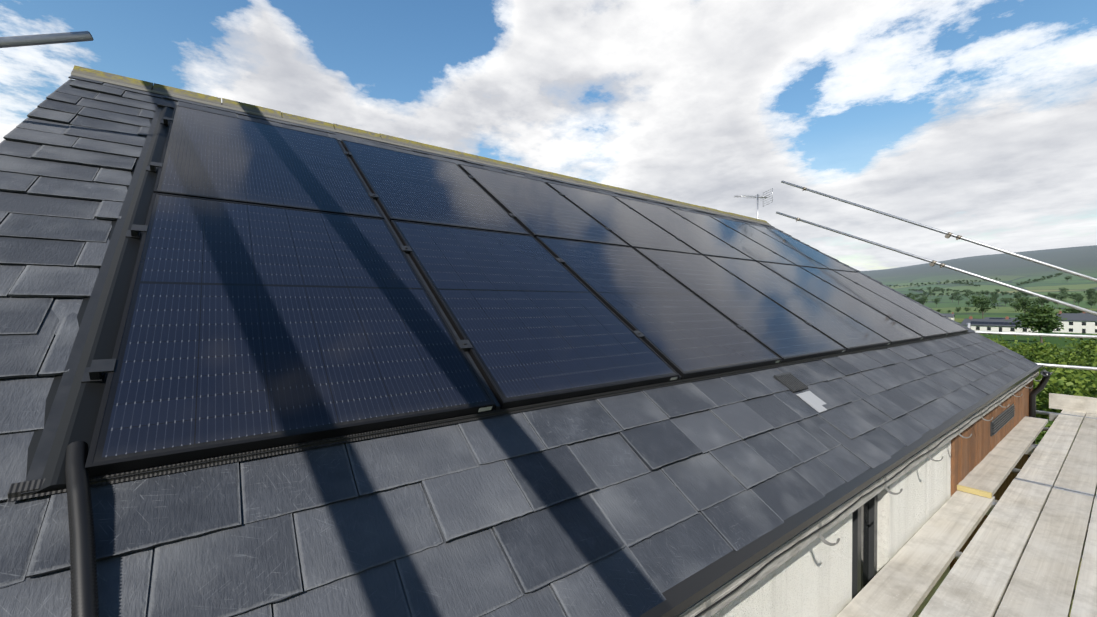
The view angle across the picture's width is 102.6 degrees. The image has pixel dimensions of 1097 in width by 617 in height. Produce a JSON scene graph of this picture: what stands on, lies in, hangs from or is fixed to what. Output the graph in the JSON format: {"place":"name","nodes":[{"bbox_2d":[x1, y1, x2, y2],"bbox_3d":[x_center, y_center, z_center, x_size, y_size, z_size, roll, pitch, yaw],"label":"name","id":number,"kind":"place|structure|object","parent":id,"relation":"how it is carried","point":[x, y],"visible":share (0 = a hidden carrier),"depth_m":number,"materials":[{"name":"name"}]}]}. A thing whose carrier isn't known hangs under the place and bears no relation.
{"place":"outdoors","nodes":[
{"label":"outdoors","id":0,"kind":"place"},
{"bbox_2d":[0,75,1037,616],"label":"roof slates","id":1,"kind":"object","parent":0,"point":[638,503],"visible":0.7,"depth_m":1.48,"materials":[{"name":"grey stone"}]},
{"bbox_2d":[0,0,1096,270],"label":"sky","id":2,"kind":"structure","parent":0,"point":[976,120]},
{"bbox_2d":[860,245,1096,616],"bbox_3d":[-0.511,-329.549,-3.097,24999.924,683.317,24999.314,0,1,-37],"label":"terrain","id":3,"kind":"structure","parent":0,"point":[1008,269],"depth_m":1369.59,"materials":[{"name":"green plant"}]},
{"bbox_2d":[0,31,1096,616],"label":"scaffold tubes","id":4,"kind":"object","parent":3,"relation":"on","point":[44,39],"visible":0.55,"depth_m":6.63},
{"bbox_2d":[836,393,1096,616],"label":"scaffold boards","id":5,"kind":"object","parent":4,"relation":"on","point":[974,583],"visible":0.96,"depth_m":2.93,"materials":[{"name":"beige wood"}]},
{"bbox_2d":[711,440,950,616],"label":"house walls","id":6,"kind":"structure","parent":3,"relation":"on","point":[813,578],"depth_m":2.35,"materials":[{"name":"white paint"}]},
{"bbox_2d":[852,494,877,598],"bbox_3d":[1.883,1.634,2.705,0.620,1.120,0.050,0,1,-37],"label":"window","id":7,"kind":"structure","parent":6,"relation":"attached to","point":[864,544],"depth_m":2.81,"materials":[{"name":"grey glass"}]},
{"bbox_2d":[950,380,1032,605],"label":"wood cladding","id":8,"kind":"structure","parent":6,"relation":"attached to","point":[969,454],"depth_m":4.39,"materials":[{"name":"brown wood"}]},
{"bbox_2d":[990,403,1014,435],"bbox_3d":[5.249,1.271,5.080,1.400,0.160,0.042,0,1,-37],"label":"cladding louvre vent","id":9,"kind":"object","parent":8,"relation":"attached to","point":[1001,420],"visible":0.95,"depth_m":4.96,"materials":[{"name":"grey metal"}]},
{"bbox_2d":[1027,368,1055,543],"bbox_3d":[6.991,3.564,6.256,0.570,5.390,0.233,0,1,-37],"label":"downpipe","id":10,"kind":"object","parent":6,"relation":"attached to","point":[1038,389],"visible":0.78,"depth_m":6.25,"materials":[{"name":"black plastic"}]},
{"bbox_3d":[0.551,-0.508,6.608,10.571,2.739,8.194,0,1,-37],"label":"roof","id":11,"kind":"object","parent":6,"relation":"on","visible":0},
{"bbox_2d":[65,441,98,616],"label":"pipe","id":12,"kind":"object","parent":11,"relation":"attached to","point":[84,590],"visible":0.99,"depth_m":0.95,"materials":[{"name":"black plastic"}]},
{"bbox_2d":[71,65,770,224],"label":"ridge tiles","id":13,"kind":"object","parent":11,"relation":"on","point":[115,79],"visible":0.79,"depth_m":4.49,"materials":[{"name":"grey tile"}]},
{"bbox_2d":[7,332,967,501],"bbox_3d":[2.604,0.392,3.873,9.581,0.033,0.026,0,1,-37],"label":"flashing","id":14,"kind":"object","parent":11,"relation":"on","point":[16,490],"visible":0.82,"depth_m":1.41,"materials":[{"name":"black metal"}]},
{"bbox_2d":[21,104,968,498],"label":"mounting rails","id":15,"kind":"object","parent":11,"relation":"attached to","point":[73,400],"visible":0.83,"depth_m":1.48,"materials":[{"name":"black metal"}]},
{"bbox_2d":[154,105,383,218],"bbox_3d":[-1.969,-1.059,3.129,1.135,0.982,1.457,0,1,-37],"label":"solar panel","id":16,"kind":"object","parent":15,"relation":"on","point":[210,155],"visible":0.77,"depth_m":2.94,"materials":[{"name":"blue"}]},
{"bbox_2d":[85,193,495,476],"bbox_3d":[-1.098,-0.086,1.976,1.135,0.983,1.456,0,1,-37],"label":"solar panel","id":17,"kind":"object","parent":15,"relation":"on","point":[244,327],"visible":0.94,"depth_m":1.67,"materials":[{"name":"blue"}]},
{"bbox_2d":[341,140,530,234],"bbox_3d":[-1.031,-1.066,3.831,1.135,0.980,1.457,0,1,-37],"label":"solar panel","id":18,"kind":"object","parent":15,"relation":"on","point":[406,187],"visible":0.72,"depth_m":3.67,"materials":[{"name":"black"}]},
{"bbox_2d":[390,220,679,408],"bbox_3d":[-0.161,-0.093,2.678,1.135,0.982,1.457,0,1,-37],"label":"solar panel","id":19,"kind":"object","parent":15,"relation":"on","point":[532,319],"visible":0.94,"depth_m":2.44,"materials":[{"name":"blue"}]},
{"bbox_2d":[458,164,629,246],"bbox_3d":[-0.094,-1.073,4.533,1.135,0.981,1.458,0,1,-37],"label":"solar panel","id":20,"kind":"object","parent":15,"relation":"on","point":[538,208],"visible":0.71,"depth_m":4.38,"materials":[{"name":"black"}]},
{"bbox_2d":[545,182,700,254],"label":"solar panel","id":21,"kind":"object","parent":15,"relation":"on","point":[630,227],"visible":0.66,"depth_m":5.11,"materials":[{"name":"black"}]},
{"bbox_2d":[535,236,781,378],"bbox_3d":[0.777,-0.100,3.379,1.135,0.979,1.457,0,1,-37],"label":"solar panel","id":22,"kind":"object","parent":15,"relation":"on","point":[686,332],"visible":0.88,"depth_m":3.18,"materials":[{"name":"black"}]},
{"bbox_2d":[613,196,753,260],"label":"solar panel","id":23,"kind":"object","parent":15,"relation":"on","point":[693,236],"visible":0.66,"depth_m":5.82,"materials":[{"name":"black"}]},
{"bbox_2d":[666,207,795,265],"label":"solar panel","id":24,"kind":"object","parent":15,"relation":"on","point":[748,247],"visible":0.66,"depth_m":6.53,"materials":[{"name":"black"}]},
{"bbox_2d":[633,247,845,362],"bbox_3d":[1.714,-0.107,4.081,1.135,0.984,1.457,0,1,-37],"label":"solar panel","id":25,"kind":"object","parent":15,"relation":"on","point":[783,334],"visible":0.83,"depth_m":3.92,"materials":[{"name":"black"}]},
{"bbox_2d":[710,216,828,268],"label":"solar panel","id":26,"kind":"object","parent":15,"relation":"on","point":[793,256],"visible":0.68,"depth_m":7.24,"materials":[{"name":"black"}]},
{"bbox_2d":[704,255,890,351],"bbox_3d":[2.652,-0.115,4.782,1.135,0.979,1.457,0,1,-37],"label":"solar panel","id":27,"kind":"object","parent":15,"relation":"on","point":[839,327],"visible":0.87,"depth_m":4.64,"materials":[{"name":"black"}]},
{"bbox_2d":[746,223,855,271],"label":"solar panel","id":28,"kind":"object","parent":15,"relation":"on","point":[808,251],"visible":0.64,"depth_m":7.96,"materials":[{"name":"black"}]},
{"bbox_2d":[757,261,923,344],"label":"solar panel","id":29,"kind":"object","parent":15,"relation":"on","point":[883,325],"visible":0.85,"depth_m":5.36,"materials":[{"name":"black"}]},
{"bbox_2d":[799,266,948,338],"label":"solar panel","id":30,"kind":"object","parent":15,"relation":"on","point":[907,319],"visible":0.85,"depth_m":6.06,"materials":[{"name":"black"}]},
{"bbox_2d":[833,270,967,334],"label":"solar panel","id":31,"kind":"object","parent":15,"relation":"on","point":[924,313],"visible":0.83,"depth_m":6.79,"materials":[{"name":"black"}]},
{"bbox_2d":[735,188,772,218],"bbox_3d":[4.491,-1.815,9.752,0.744,1.611,0.420,0,1,-1],"label":"tv aerial","id":32,"kind":"object","parent":11,"relation":"attached to","point":[748,196],"visible":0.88,"depth_m":9.74,"materials":[{"name":"silver metal"}]},
{"bbox_2d":[773,372,826,412],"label":"roof slates","id":33,"kind":"object","parent":11,"relation":"on","point":[790,381],"visible":1,"depth_m":2.90,"materials":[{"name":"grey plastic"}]},
{"bbox_2d":[639,364,1043,616],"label":"fascia board","id":34,"kind":"object","parent":11,"relation":"attached to","point":[719,579],"visible":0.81,"depth_m":1.83,"materials":[{"name":"plastic"}]},
{"bbox_2d":[694,373,1037,616],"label":"gutter","id":35,"kind":"object","parent":34,"relation":"attached to","point":[757,572],"visible":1,"depth_m":1.94,"materials":[{"name":"black plastic"}]},
{"bbox_2d":[704,375,1041,616],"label":"gutter brackets","id":36,"kind":"object","parent":34,"relation":"attached to","point":[707,603],"visible":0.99,"depth_m":2.42,"materials":[{"name":"grey metal"}]},
{"bbox_2d":[919,296,928,303],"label":"tree","id":37,"kind":"object","parent":3,"relation":"on","point":[924,298],"visible":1,"depth_m":731.31,"materials":[{"name":"green plant"}]},
{"bbox_2d":[931,297,941,306],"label":"tree","id":38,"kind":"object","parent":3,"relation":"on","point":[937,300],"visible":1,"depth_m":741.99,"materials":[{"name":"green plant"}]},
{"bbox_2d":[943,312,954,319],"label":"cottage","id":39,"kind":"structure","parent":3,"relation":"on","point":[951,316],"depth_m":310.29,"materials":[{"name":"paint"}]},
{"bbox_2d":[955,295,964,304],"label":"tree","id":40,"kind":"object","parent":3,"relation":"on","point":[958,297],"visible":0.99,"depth_m":793.56,"materials":[{"name":"green plant"}]},
{"bbox_2d":[968,293,1001,318],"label":"tree","id":41,"kind":"object","parent":3,"relation":"on","point":[985,302],"visible":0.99,"depth_m":293.04,"materials":[{"name":"green plant"}]},
{"bbox_2d":[961,316,1037,332],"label":"row of houses","id":42,"kind":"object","parent":3,"relation":"on","point":[997,325],"depth_m":165.89,"materials":[{"name":"paint"}]},
{"bbox_2d":[984,317,1015,318],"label":"farm barn","id":43,"kind":"structure","parent":3,"relation":"on","point":[997,318],"depth_m":212.14,"materials":[{"name":"stone"}]},
{"bbox_2d":[980,334,1020,351],"bbox_3d":[33.791,4.238,34.233,5.357,4.724,4.618,0,1,-24],"label":"shrub","id":44,"kind":"object","parent":3,"relation":"on","point":[997,341],"visible":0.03,"depth_m":33.81,"materials":[{"name":"green plant"}]},
{"bbox_2d":[999,297,1010,305],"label":"tree","id":45,"kind":"object","parent":3,"relation":"on","point":[1005,300],"visible":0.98,"depth_m":713.15,"materials":[{"name":"green plant"}]},
{"bbox_2d":[1013,292,1022,297],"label":"tree","id":46,"kind":"object","parent":3,"relation":"on","point":[1019,294],"visible":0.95,"depth_m":831.40,"materials":[{"name":"green plant"}]},
{"bbox_2d":[1013,296,1042,314],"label":"tree","id":47,"kind":"object","parent":3,"relation":"on","point":[1024,304],"visible":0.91,"depth_m":289.43,"materials":[{"name":"green plant"}]},
{"bbox_2d":[997,335,1073,376],"bbox_3d":[29.247,4.134,26.216,4.924,5.006,6.186,1,1,42],"label":"shrub","id":48,"kind":"object","parent":3,"relation":"on","point":[1036,348],"visible":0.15,"depth_m":26.34,"materials":[{"name":"green plant"}]},
{"bbox_2d":[1005,303,1066,342],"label":"tree","id":49,"kind":"object","parent":3,"relation":"on","point":[1040,319],"visible":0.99,"depth_m":99.57,"materials":[{"name":"green plant"}]},
{"bbox_2d":[1001,341,1074,362],"bbox_3d":[40.365,4.667,37.112,5.476,3.927,4.753,0,1,-10],"label":"shrub","id":50,"kind":"object","parent":3,"relation":"on","point":[1058,349],"visible":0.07,"depth_m":36.56,"materials":[{"name":"green plant"}]},
{"bbox_2d":[1049,293,1059,298],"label":"tree","id":51,"kind":"object","parent":3,"relation":"on","point":[1054,295],"visible":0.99,"depth_m":788.98,"materials":[{"name":"green plant"}]},
{"bbox_2d":[1057,294,1065,300],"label":"tree","id":52,"kind":"object","parent":3,"relation":"on","point":[1062,296],"visible":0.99,"depth_m":751.03,"materials":[{"name":"green plant"}]},
{"bbox_2d":[1031,334,1096,380],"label":"shrub","id":53,"kind":"object","parent":3,"relation":"on","point":[1086,360],"visible":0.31,"depth_m":22.64,"materials":[{"name":"green plant"}]},
{"bbox_2d":[1032,348,1095,369],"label":"shrub","id":54,"kind":"object","parent":3,"relation":"on","point":[1076,356],"visible":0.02,"depth_m":30.15,"materials":[{"name":"green plant"}]},
{"bbox_2d":[1033,356,1095,427],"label":"shrub","id":55,"kind":"object","parent":3,"relation":"on","point":[1055,374],"visible":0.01,"depth_m":17.28,"materials":[{"name":"green plant"}]},
{"bbox_2d":[1033,361,1096,442],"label":"shrub","id":56,"kind":"object","parent":3,"relation":"on","point":[1060,377],"visible":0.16,"depth_m":15.59,"materials":[{"name":"green plant"}]},
{"bbox_2d":[1036,419,1095,541],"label":"shrub","id":57,"kind":"object","parent":3,"relation":"on","point":[1041,435],"visible":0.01,"depth_m":12.31,"materials":[{"name":"green plant"}]},
{"bbox_2d":[1036,369,1096,437],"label":"shrub","id":58,"kind":"object","parent":3,"relation":"on","point":[1056,383],"visible":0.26,"depth_m":14.59,"materials":[{"name":"green plant"}]},
{"bbox_2d":[1048,357,1095,389],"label":"shrub","id":59,"kind":"object","parent":3,"relation":"on","point":[1053,376],"visible":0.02,"depth_m":19.55,"materials":[{"name":"green plant"}]},
{"bbox_2d":[1062,307,1082,312],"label":"tree","id":60,"kind":"object","parent":3,"relation":"on","point":[1071,310],"visible":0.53,"depth_m":255.70,"materials":[{"name":"green plant"}]},
{"bbox_2d":[1068,292,1079,304],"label":"tree","id":61,"kind":"object","parent":3,"relation":"on","point":[1075,294],"visible":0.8,"depth_m":688.20,"materials":[{"name":"green plant"}]},
{"bbox_2d":[1052,311,1096,333],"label":"house","id":62,"kind":"structure","parent":3,"relation":"on","point":[1079,323],"depth_m":170.75,"materials":[{"name":"paint"}]},
{"bbox_2d":[1052,369,1096,392],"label":"shrub","id":63,"kind":"object","parent":3,"relation":"on","point":[1091,377],"visible":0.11,"depth_m":16.87,"materials":[{"name":"green plant"}]},
{"bbox_2d":[1074,296,1082,305],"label":"tree","id":64,"kind":"object","parent":3,"relation":"on","point":[1079,299],"visible":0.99,"depth_m":660.46,"materials":[{"name":"green plant"}]},
{"bbox_2d":[1069,338,1096,355],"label":"shrub","id":65,"kind":"object","parent":3,"relation":"on","point":[1083,344],"visible":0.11,"depth_m":33.64,"materials":[{"name":"green plant"}]},
{"bbox_2d":[1078,356,1096,379],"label":"shrub","id":66,"kind":"object","parent":3,"relation":"on","point":[1094,364],"visible":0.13,"depth_m":20.64,"materials":[{"name":"green plant"}]},
{"bbox_2d":[1086,299,1096,307],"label":"tree","id":67,"kind":"object","parent":3,"relation":"on","point":[1091,302],"visible":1,"depth_m":606.72,"materials":[{"name":"green plant"}]}
]}

